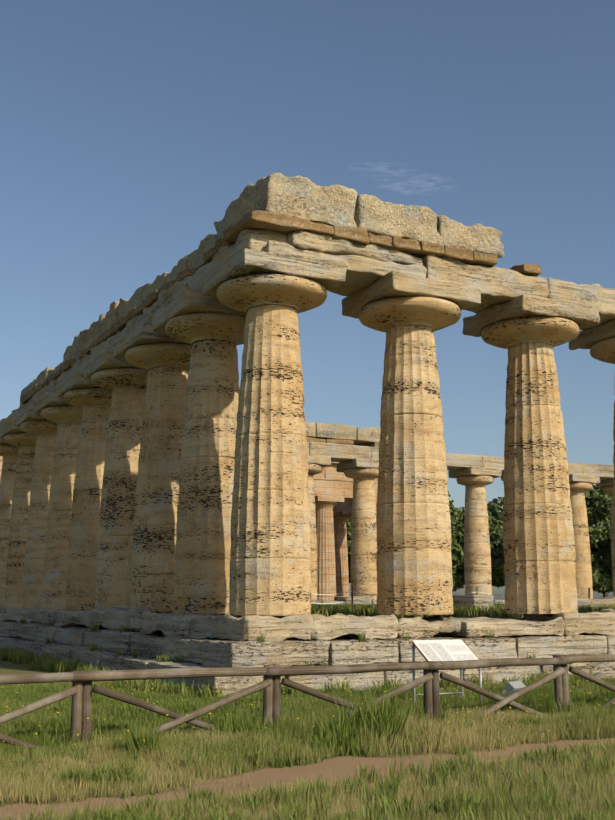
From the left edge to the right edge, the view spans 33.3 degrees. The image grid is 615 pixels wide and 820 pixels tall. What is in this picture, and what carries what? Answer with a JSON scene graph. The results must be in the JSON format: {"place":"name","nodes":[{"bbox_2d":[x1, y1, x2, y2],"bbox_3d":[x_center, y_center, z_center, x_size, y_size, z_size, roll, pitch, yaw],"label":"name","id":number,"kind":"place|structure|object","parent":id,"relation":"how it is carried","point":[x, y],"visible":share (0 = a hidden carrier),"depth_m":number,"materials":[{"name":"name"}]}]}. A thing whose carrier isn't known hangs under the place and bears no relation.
{"place":"outdoors","nodes":[
{"label":"outdoors","id":0,"kind":"place"},
{"bbox_2d":[0,660,303,673],"bbox_3d":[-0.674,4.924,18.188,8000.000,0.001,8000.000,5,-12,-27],"label":"ground","id":1,"kind":"structure","parent":0,"point":[6,667],"depth_m":23.08,"materials":[{"name":"green plant"}]},
{"bbox_2d":[0,645,596,696],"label":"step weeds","id":2,"kind":"object","parent":1,"relation":"on","point":[45,663],"depth_m":17.79,"materials":[{"name":"green plant"}]},
{"bbox_2d":[347,538,350,582],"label":"tree","id":3,"kind":"object","parent":1,"relation":"on","point":[349,551],"visible":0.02,"depth_m":113.18,"materials":[{"name":"green plant"}]},
{"bbox_2d":[346,518,351,537],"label":"tree","id":4,"kind":"object","parent":1,"relation":"on","point":[348,526],"depth_m":111.93,"materials":[{"name":"green plant"}]},
{"bbox_2d":[448,491,462,525],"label":"tree","id":5,"kind":"object","parent":1,"relation":"on","point":[454,514],"visible":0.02,"depth_m":128.75,"materials":[{"name":"green plant"}]},
{"bbox_2d":[451,506,464,528],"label":"tree","id":6,"kind":"object","parent":1,"relation":"on","point":[461,512],"visible":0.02,"depth_m":139.57,"materials":[{"name":"green plant"}]},
{"bbox_2d":[451,526,492,591],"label":"tree","id":7,"kind":"object","parent":1,"relation":"on","point":[457,549],"visible":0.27,"depth_m":107.03,"materials":[{"name":"green plant"}]},
{"bbox_2d":[458,496,503,528],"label":"tree","id":8,"kind":"object","parent":1,"relation":"on","point":[494,505],"depth_m":119.08,"materials":[{"name":"green plant"}]},
{"bbox_2d":[489,518,504,587],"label":"tree","id":9,"kind":"object","parent":1,"relation":"on","point":[496,531],"visible":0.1,"depth_m":111.37,"materials":[{"name":"green plant"}]},
{"bbox_2d":[490,539,504,584],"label":"tree","id":10,"kind":"object","parent":1,"relation":"on","point":[497,560],"visible":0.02,"depth_m":103.64,"materials":[{"name":"green plant"}]},
{"bbox_2d":[584,485,610,596],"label":"tree","id":11,"kind":"object","parent":1,"relation":"on","point":[598,500],"visible":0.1,"depth_m":118.87,"materials":[{"name":"green plant"}]},
{"bbox_2d":[588,525,612,593],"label":"tree","id":12,"kind":"object","parent":1,"relation":"on","point":[600,552],"visible":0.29,"depth_m":107.22,"materials":[{"name":"green plant"}]},
{"bbox_2d":[0,456,377,600],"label":"columns","id":13,"kind":"structure","parent":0,"point":[333,489],"depth_m":89.02,"materials":[{"name":"stone"}]},
{"bbox_2d":[0,620,614,696],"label":"stone steps","id":14,"kind":"structure","parent":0,"point":[70,642],"depth_m":18.74,"materials":[{"name":"beige stone"}]},
{"bbox_2d":[0,607,614,641],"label":"stylobate","id":15,"kind":"object","parent":14,"relation":"on","point":[305,626],"visible":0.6,"depth_m":19.69,"materials":[{"name":"beige stone"}]},
{"bbox_2d":[0,435,614,608],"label":"column shafts","id":16,"kind":"object","parent":15,"relation":"on","point":[25,479],"visible":0.38,"depth_m":44.13,"materials":[{"name":"beige stone"}]},
{"bbox_2d":[0,420,612,495],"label":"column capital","id":17,"kind":"object","parent":16,"relation":"on","point":[33,430],"visible":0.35,"depth_m":44.30,"materials":[{"name":"stone"}]},
{"bbox_2d":[0,408,613,487],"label":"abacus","id":18,"kind":"object","parent":17,"relation":"on","point":[13,426],"visible":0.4,"depth_m":45.88,"materials":[{"name":"stone"}]},
{"bbox_2d":[0,229,614,480],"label":"architrave","id":19,"kind":"object","parent":18,"relation":"on","point":[369,265],"visible":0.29,"depth_m":21.32,"materials":[{"name":"beige stone"}]},
{"bbox_2d":[21,210,540,446],"bbox_3d":[-2.581,-0.826,33.446,14.740,0.351,30.062,0,-11,-1],"label":"basilica sandstone course","id":20,"kind":"object","parent":19,"relation":"on","point":[286,224],"visible":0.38,"depth_m":20.44,"materials":[{"name":"beige stone"}]},
{"bbox_2d":[20,173,504,445],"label":"frieze blocks","id":21,"kind":"structure","parent":20,"relation":"on","point":[299,196],"depth_m":20.61,"materials":[{"name":"beige stone"}]},
{"bbox_2d":[41,305,614,615],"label":"column shafts","id":22,"kind":"object","parent":15,"relation":"on","point":[176,490],"visible":0.98,"depth_m":20.79,"materials":[{"name":"beige stone"}]},
{"bbox_2d":[41,273,614,423],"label":"column capital","id":23,"kind":"object","parent":22,"relation":"on","point":[245,293],"visible":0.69,"depth_m":21.35,"materials":[{"name":"stone"}]},
{"bbox_2d":[33,248,614,413],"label":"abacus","id":24,"kind":"object","parent":23,"relation":"on","point":[327,273],"visible":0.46,"depth_m":21.01,"materials":[{"name":"stone"}]},
{"bbox_2d":[22,618,603,665],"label":"grass tufts","id":25,"kind":"object","parent":14,"relation":"on","point":[262,637],"visible":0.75,"depth_m":19.08,"materials":[{"name":"green plant"}]},
{"bbox_2d":[99,617,598,639],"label":"basilica platform floor","id":26,"kind":"structure","parent":14,"relation":"on","point":[356,636],"depth_m":21.21,"materials":[{"name":"stone"}]},
{"bbox_2d":[221,603,614,618],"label":"grass","id":27,"kind":"structure","parent":26,"relation":"on","point":[370,610],"depth_m":22.77,"materials":[{"name":"green plant"}]},
{"bbox_2d":[311,595,614,610],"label":"basilica cella foundation blocks","id":28,"kind":"structure","parent":26,"relation":"on","point":[479,600],"depth_m":28.53,"materials":[{"name":"stone"}]},
{"bbox_2d":[351,586,589,605],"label":"rope barrier stakes","id":29,"kind":"object","parent":26,"relation":"on","point":[476,594],"visible":0.17,"depth_m":28.58,"materials":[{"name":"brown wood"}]},
{"bbox_2d":[311,591,588,603],"bbox_3d":[2.208,5.743,31.396,13.217,0.367,6.315,5,-12,-27],"label":"rope barrier","id":30,"kind":"object","parent":29,"relation":"attached to","point":[376,594],"visible":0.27,"depth_m":28.64,"materials":[{"name":"white"}]},
{"bbox_2d":[0,737,614,819],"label":"ground","id":31,"kind":"structure","parent":0,"point":[264,776],"depth_m":9.21,"materials":[{"name":"brown soil"}]},
{"bbox_2d":[0,681,614,819],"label":"grass field","id":32,"kind":"structure","parent":31,"relation":"on","point":[391,723],"depth_m":9.69,"materials":[{"name":"green plant"}]},
{"bbox_2d":[0,654,614,748],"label":"wooden fence","id":33,"kind":"object","parent":31,"relation":"on","point":[80,690],"visible":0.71,"depth_m":11.33,"materials":[{"name":"brown wood"}]},
{"bbox_2d":[0,711,614,819],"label":"grass blades","id":34,"kind":"object","parent":31,"relation":"on","point":[289,796],"visible":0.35,"depth_m":7.91,"materials":[{"name":"green plant"}]},
{"bbox_2d":[0,673,614,768],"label":"grass","id":35,"kind":"structure","parent":31,"relation":"on","point":[118,714],"depth_m":14.05,"materials":[{"name":"green plant"}]},
{"bbox_2d":[1,669,614,744],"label":"yellow flowers","id":36,"kind":"object","parent":35,"relation":"on","point":[333,715],"visible":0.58,"depth_m":12.54,"materials":[{"name":"yellow plant"}]},
{"bbox_2d":[28,695,587,749],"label":"grass tufts","id":37,"kind":"object","parent":31,"relation":"on","point":[445,716],"depth_m":12.09,"materials":[{"name":"green plant"}]},
{"bbox_2d":[411,639,481,706],"bbox_3d":[1.921,3.692,14.101,0.842,1.031,0.486,5,-12,-27],"label":"information sign","id":38,"kind":"object","parent":31,"relation":"on","point":[446,650],"visible":0.65,"depth_m":14.17,"materials":[{"name":"silver metal"}]},
{"bbox_2d":[499,680,525,696],"bbox_3d":[3.053,4.203,15.210,0.290,0.371,0.400,-10,-14,42],"label":"floodlight","id":39,"kind":"object","parent":31,"relation":"on","point":[510,686],"visible":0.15,"depth_m":15.10,"materials":[{"name":"grey metal"}]},
{"bbox_2d":[0,0,614,599],"label":"sky","id":40,"kind":"structure","parent":0,"point":[129,129],"materials":[{"name":"blue"}]}
]}

